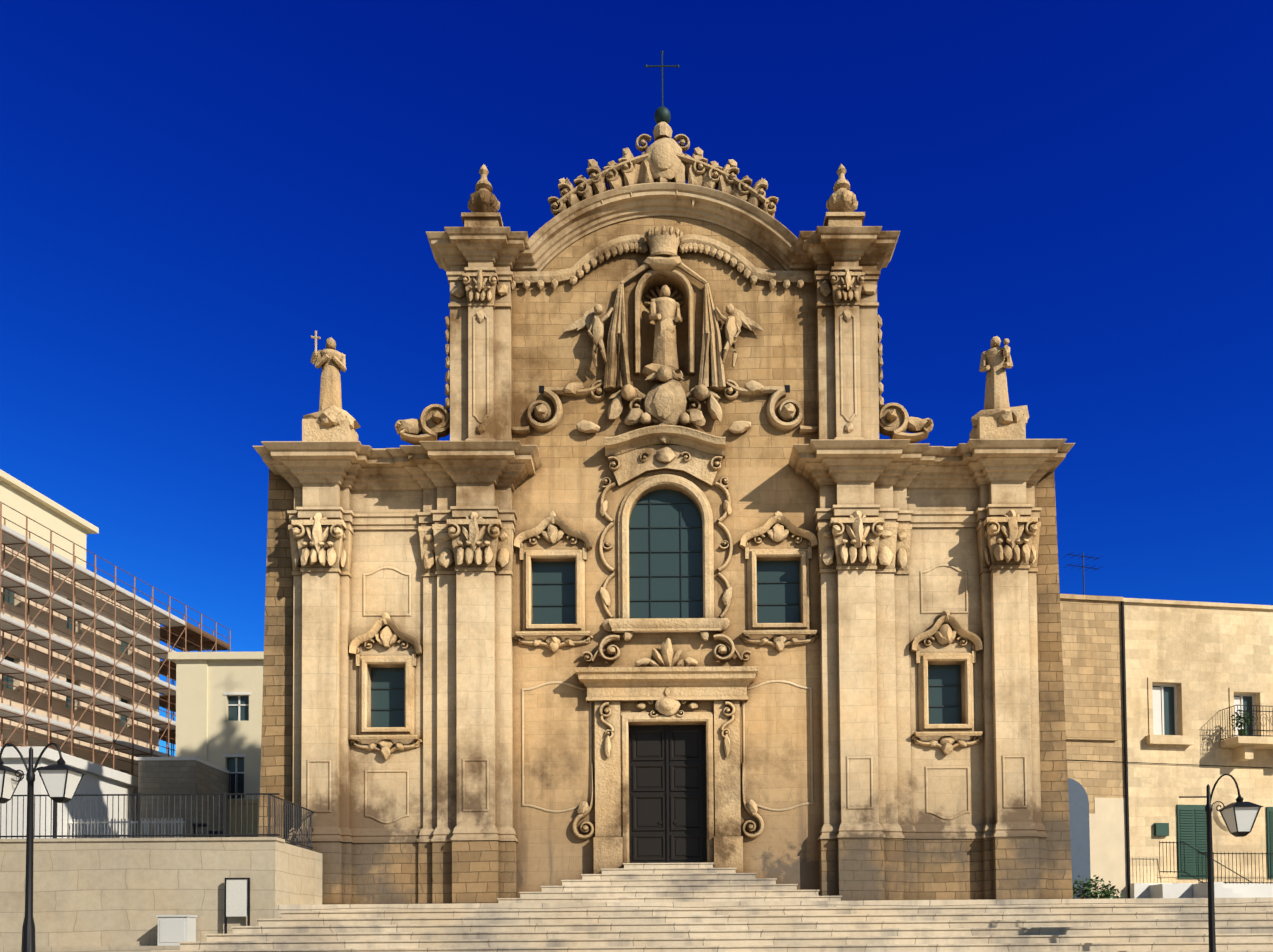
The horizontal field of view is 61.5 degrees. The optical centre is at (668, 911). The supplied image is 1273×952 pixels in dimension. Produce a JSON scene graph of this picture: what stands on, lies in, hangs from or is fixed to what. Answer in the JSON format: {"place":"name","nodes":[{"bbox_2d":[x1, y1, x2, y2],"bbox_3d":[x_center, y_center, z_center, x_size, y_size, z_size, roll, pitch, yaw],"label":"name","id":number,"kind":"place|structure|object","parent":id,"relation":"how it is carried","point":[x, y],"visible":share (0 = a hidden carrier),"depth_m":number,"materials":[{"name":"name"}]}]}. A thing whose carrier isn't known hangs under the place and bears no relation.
{"place":"outdoors","nodes":[
{"label":"outdoors","id":0,"kind":"place"},
{"bbox_2d":[0,743,85,951],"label":"street lamp","id":1,"kind":"object","parent":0,"point":[28,935],"depth_m":19.07,"materials":[{"name":"black metal"}]},
{"bbox_2d":[0,837,321,951],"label":"retaining wall","id":2,"kind":"structure","parent":0,"point":[104,894],"depth_m":23.71,"materials":[{"name":"beige stone"}]},
{"bbox_2d":[0,792,313,850],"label":"railing","id":3,"kind":"object","parent":2,"relation":"on","point":[139,835],"visible":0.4,"depth_m":24.01,"materials":[{"name":"grey metal"}]},
{"bbox_2d":[156,915,196,945],"bbox_3d":[-10.734,0.411,23.352,0.671,0.670,0.500,0,-2,-1],"label":"utility cabinet","id":4,"kind":"object","parent":2,"relation":"on","point":[173,930],"visible":0.83,"depth_m":23.13,"materials":[{"name":"grey metal"}]},
{"bbox_2d":[159,622,228,743],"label":"tubes","id":5,"kind":"object","parent":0,"point":[192,633],"visible":0.08,"depth_m":52.09},
{"bbox_2d":[159,628,210,755],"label":"planks","id":6,"kind":"object","parent":5,"relation":"on","point":[173,710],"visible":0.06,"depth_m":51.85,"materials":[{"name":"brown wood"}]},
{"bbox_2d":[228,799,259,836],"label":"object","id":7,"kind":"structure","parent":0,"point":[248,802],"depth_m":41.78,"materials":[{"name":"grey metal"}]},
{"bbox_2d":[0,0,1272,755],"label":"sky","id":8,"kind":"structure","parent":0,"point":[192,192],"materials":[{"name":"blue"}]},
{"bbox_2d":[511,216,817,467],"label":"upper facade wall","id":9,"kind":"structure","parent":0,"point":[780,350],"depth_m":28.33,"materials":[{"name":"beige stone"}]},
{"bbox_2d":[349,511,982,759],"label":"window surrounds","id":10,"kind":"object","parent":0,"point":[951,628],"depth_m":27.88,"materials":[{"name":"beige stone"}]},
{"bbox_2d":[371,489,961,726],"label":"window frames","id":11,"kind":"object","parent":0,"point":[665,563],"visible":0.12,"depth_m":28.30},
{"bbox_2d":[371,492,961,709],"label":"window panes","id":12,"kind":"structure","parent":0,"point":[650,552],"depth_m":28.28,"materials":[{"name":"teal glass"}]},
{"bbox_2d":[1060,594,1124,813],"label":"stone block wall","id":13,"kind":"structure","parent":0,"point":[1091,629],"depth_m":33.34,"materials":[{"name":"beige stone"}]},
{"bbox_2d":[1068,778,1090,898],"bbox_3d":[12.295,-0.576,32.939,1.551,7.156,0.246,0,-2,-1],"label":"archway","id":14,"kind":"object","parent":13,"relation":"in","point":[1079,825],"depth_m":33.08,"materials":[{"name":"grey paint"}]},
{"bbox_2d":[1064,552,1102,594],"bbox_3d":[13.639,-10.728,35.105,1.265,2.100,0.525,0,-2,-18],"label":"antenna","id":15,"kind":"object","parent":13,"relation":"on","point":[1083,556],"visible":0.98,"depth_m":35.10,"materials":[{"name":"black metal"}]},
{"bbox_2d":[1072,875,1122,898],"bbox_3d":[12.094,-0.471,30.943,2.049,1.196,1.177,0,-2,-1],"label":"shrub","id":16,"kind":"object","parent":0,"point":[1108,892],"depth_m":30.82,"materials":[{"name":"green plant"}]},
{"bbox_2d":[1130,883,1272,897],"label":"white house base","id":17,"kind":"object","parent":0,"point":[1139,890],"visible":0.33,"depth_m":33.05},
{"bbox_2d":[1179,774,1263,951],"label":"street lamp","id":18,"kind":"object","parent":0,"point":[1239,802],"depth_m":19.86,"materials":[{"name":"black metal"}]},
{"label":"ground","id":19,"kind":"structure","parent":0,"visible":0},
{"bbox_2d":[0,544,159,776],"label":"building wall","id":20,"kind":"structure","parent":19,"relation":"on","point":[18,606],"depth_m":44.36,"materials":[{"name":"beige paint"}]},
{"bbox_2d":[0,469,98,567],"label":"building","id":21,"kind":"structure","parent":20,"relation":"on","point":[28,501],"depth_m":44.62,"materials":[{"name":"beige paint"}]},
{"bbox_2d":[3,589,127,772],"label":"windows","id":22,"kind":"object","parent":20,"relation":"in","point":[7,679],"visible":0.15,"depth_m":44.07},
{"bbox_2d":[0,502,230,776],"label":"scaffold tubes","id":23,"kind":"object","parent":19,"relation":"on","point":[72,649],"visible":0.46,"depth_m":43.52,"materials":[{"name":"brown metal"}]},
{"bbox_2d":[0,524,184,756],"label":"slabs","id":24,"kind":"structure","parent":23,"relation":"on","point":[31,551],"depth_m":43.18,"materials":[{"name":"white concrete"}]},
{"bbox_2d":[0,746,230,838],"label":"low building wall","id":25,"kind":"structure","parent":19,"relation":"on","point":[98,779],"depth_m":35.25,"materials":[{"name":"paint"}]},
{"bbox_2d":[138,760,230,837],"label":"grey block wall","id":26,"kind":"structure","parent":19,"relation":"on","point":[176,777],"depth_m":38.81,"materials":[{"name":"grey concrete"}]},
{"bbox_2d":[168,652,263,799],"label":"cream house","id":27,"kind":"structure","parent":19,"relation":"on","point":[207,730],"depth_m":41.88,"materials":[{"name":"beige paint"}]},
{"bbox_2d":[222,692,250,792],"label":"window frames","id":28,"kind":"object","parent":27,"relation":"on","point":[238,705],"depth_m":41.93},
{"bbox_2d":[227,696,248,797],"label":"window","id":29,"kind":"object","parent":28,"relation":"in","point":[233,713],"visible":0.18,"depth_m":42.12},
{"bbox_2d":[151,863,1272,951],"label":"church steps","id":30,"kind":"structure","parent":19,"relation":"on","point":[668,907],"depth_m":22.60,"materials":[{"name":"beige stone"}]},
{"bbox_2d":[224,878,249,933],"bbox_3d":[-9.496,0.003,23.558,0.534,1.503,0.080,0,-2,-1],"label":"sign frame","id":31,"kind":"object","parent":30,"relation":"on","point":[248,916],"visible":0.67,"depth_m":23.53,"materials":[{"name":"black metal"}]},
{"bbox_2d":[226,879,247,916],"bbox_3d":[-9.498,-0.307,23.569,0.474,0.823,0.040,0,-2,-1],"label":"sign panel","id":32,"kind":"object","parent":31,"relation":"attached to","point":[236,896],"visible":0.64,"depth_m":23.55,"materials":[{"name":"white plastic"}]},
{"bbox_2d":[259,469,1072,903],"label":"church side walls","id":33,"kind":"structure","parent":30,"relation":"on","point":[849,869],"depth_m":27.69,"materials":[{"name":"beige stone"}]},
{"bbox_2d":[253,439,1074,842],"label":"facade side walls","id":34,"kind":"structure","parent":33,"relation":"on","point":[387,503],"depth_m":27.64,"materials":[{"name":"beige stone"}]},
{"bbox_2d":[288,268,1040,577],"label":"column capitals","id":35,"kind":"object","parent":34,"relation":"attached to","point":[856,540],"visible":1,"depth_m":27.59,"materials":[{"name":"beige stone"}]},
{"bbox_2d":[372,182,956,448],"bbox_3d":[-0.112,-15.421,28.337,19.097,7.319,2.000,0,-2,-1],"label":"church upper tier","id":36,"kind":"object","parent":34,"relation":"on","point":[821,252],"visible":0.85,"depth_m":27.98,"materials":[{"name":"beige stone"}]},
{"bbox_2d":[548,122,778,216],"bbox_3d":[-0.140,-19.435,28.120,6.043,2.719,0.613,0,-2,-1],"label":"roof cresting","id":37,"kind":"object","parent":36,"relation":"on","point":[663,157],"visible":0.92,"depth_m":27.98,"materials":[{"name":"stone"}]},
{"bbox_2d":[645,51,678,123],"bbox_3d":[-0.159,-21.776,28.259,0.835,2.010,0.439,-1,-2,25],"label":"cross","id":38,"kind":"object","parent":37,"relation":"on","point":[662,113],"visible":0.85,"depth_m":28.16,"materials":[{"name":"grey metal"}]},
{"bbox_2d":[511,225,817,443],"bbox_3d":[-0.111,-15.101,28.250,9.460,5.706,1.062,0,-2,-1],"label":"church niche sculpture","id":39,"kind":"object","parent":36,"relation":"attached to","point":[665,402],"visible":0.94,"depth_m":28.10,"materials":[{"name":"stone"}]},
{"bbox_2d":[539,385,789,392],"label":"church putlog holes","id":40,"kind":"object","parent":36,"relation":"attached to","point":[541,388],"visible":0.86,"depth_m":28.25,"materials":[{"name":"black"}]},
{"bbox_2d":[302,164,1028,444],"bbox_3d":[-0.088,-15.767,28.297,19.100,8.009,1.349,0,-2,-1],"label":"church roof sculpture","id":41,"kind":"object","parent":34,"relation":"on","point":[998,417],"visible":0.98,"depth_m":28.01,"materials":[{"name":"beige stone"}]},
{"bbox_2d":[307,309,1026,823],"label":"wall panel moldings","id":42,"kind":"structure","parent":34,"relation":"attached to","point":[481,315],"depth_m":27.84,"materials":[{"name":"beige stone"}]},
{"bbox_2d":[512,467,821,897],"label":"church wall","id":43,"kind":"structure","parent":30,"relation":"on","point":[554,850],"depth_m":28.01,"materials":[{"name":"beige stone"}]},
{"bbox_2d":[599,425,732,633],"bbox_3d":[-0.067,-9.964,27.907,3.541,5.343,0.520,0,-2,-1],"label":"window surround","id":44,"kind":"object","parent":43,"relation":"attached to","point":[632,455],"visible":0.96,"depth_m":28.01,"materials":[{"name":"beige stone"}]},
{"bbox_2d":[572,631,763,873],"bbox_3d":[-0.016,-3.583,27.689,5.015,7.594,0.570,0,-2,-1],"label":"door surround","id":45,"kind":"object","parent":43,"relation":"attached to","point":[664,685],"visible":0.98,"depth_m":27.76,"materials":[{"name":"beige stone"}]},
{"bbox_2d":[629,725,706,862],"bbox_3d":[-0.017,-2.942,28.299,2.077,4.049,0.125,0,-2,-1],"label":"church door","id":46,"kind":"structure","parent":43,"relation":"in","point":[667,793],"depth_m":28.27,"materials":[{"name":"brown wood"}]},
{"bbox_2d":[1123,598,1272,882],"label":"house wall","id":47,"kind":"structure","parent":19,"relation":"on","point":[1211,653],"depth_m":33.94,"materials":[{"name":"beige stone"}]},
{"bbox_2d":[1089,798,1127,898],"bbox_3d":[13.489,-0.275,33.141,1.659,6.551,0.015,0,-2,-10],"label":"wall section","id":48,"kind":"object","parent":47,"relation":"attached to","point":[1108,845],"visible":0.48,"depth_m":33.24,"materials":[{"name":"beige paint"}]},
{"bbox_2d":[1073,601,1272,897],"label":"drainpipe and railings","id":49,"kind":"object","parent":47,"relation":"attached to","point":[1126,762],"visible":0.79,"depth_m":33.31,"materials":[{"name":"black metal"}]},
{"bbox_2d":[1152,684,1255,736],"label":"windows","id":50,"kind":"structure","parent":47,"relation":"in","point":[1158,711],"depth_m":34.01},
{"bbox_2d":[1152,686,1252,734],"bbox_3d":[17.076,-6.333,34.290,3.755,1.822,0.624,0,-2,-1],"label":"house glass","id":51,"kind":"object","parent":50,"relation":"in","point":[1169,717],"depth_m":34.10,"materials":[{"name":"glass"}]},
{"bbox_2d":[1146,677,1272,831],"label":"window surrounds","id":52,"kind":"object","parent":47,"relation":"attached to","point":[1243,747],"depth_m":33.79,"materials":[{"name":"beige stone"}]},
{"bbox_2d":[1154,805,1272,878],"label":"green shutters","id":53,"kind":"object","parent":47,"relation":"attached to","point":[1191,826],"visible":0.75,"depth_m":33.70,"materials":[{"name":"green wood"}]},
{"bbox_2d":[1230,711,1253,734],"bbox_3d":[18.020,-5.910,33.563,0.653,0.911,0.668,-1,-2,18],"label":"balcony plant","id":54,"kind":"object","parent":47,"relation":"attached to","point":[1238,722],"visible":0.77,"depth_m":33.49,"materials":[{"name":"green plant"}]},
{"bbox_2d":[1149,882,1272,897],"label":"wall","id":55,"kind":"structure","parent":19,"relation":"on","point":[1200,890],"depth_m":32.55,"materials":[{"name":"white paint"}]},
{"bbox_3d":[-27.009,1.003,36.770,26.122,4.885,3.300,0,-2,-1],"label":"dark bank","id":56,"kind":"object","parent":19,"relation":"on","visible":0},
{"bbox_2d":[193,773,243,836],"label":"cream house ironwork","id":57,"kind":"object","parent":56,"relation":"on","point":[204,825],"visible":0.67,"depth_m":41.75,"materials":[{"name":"black metal"}]}
]}

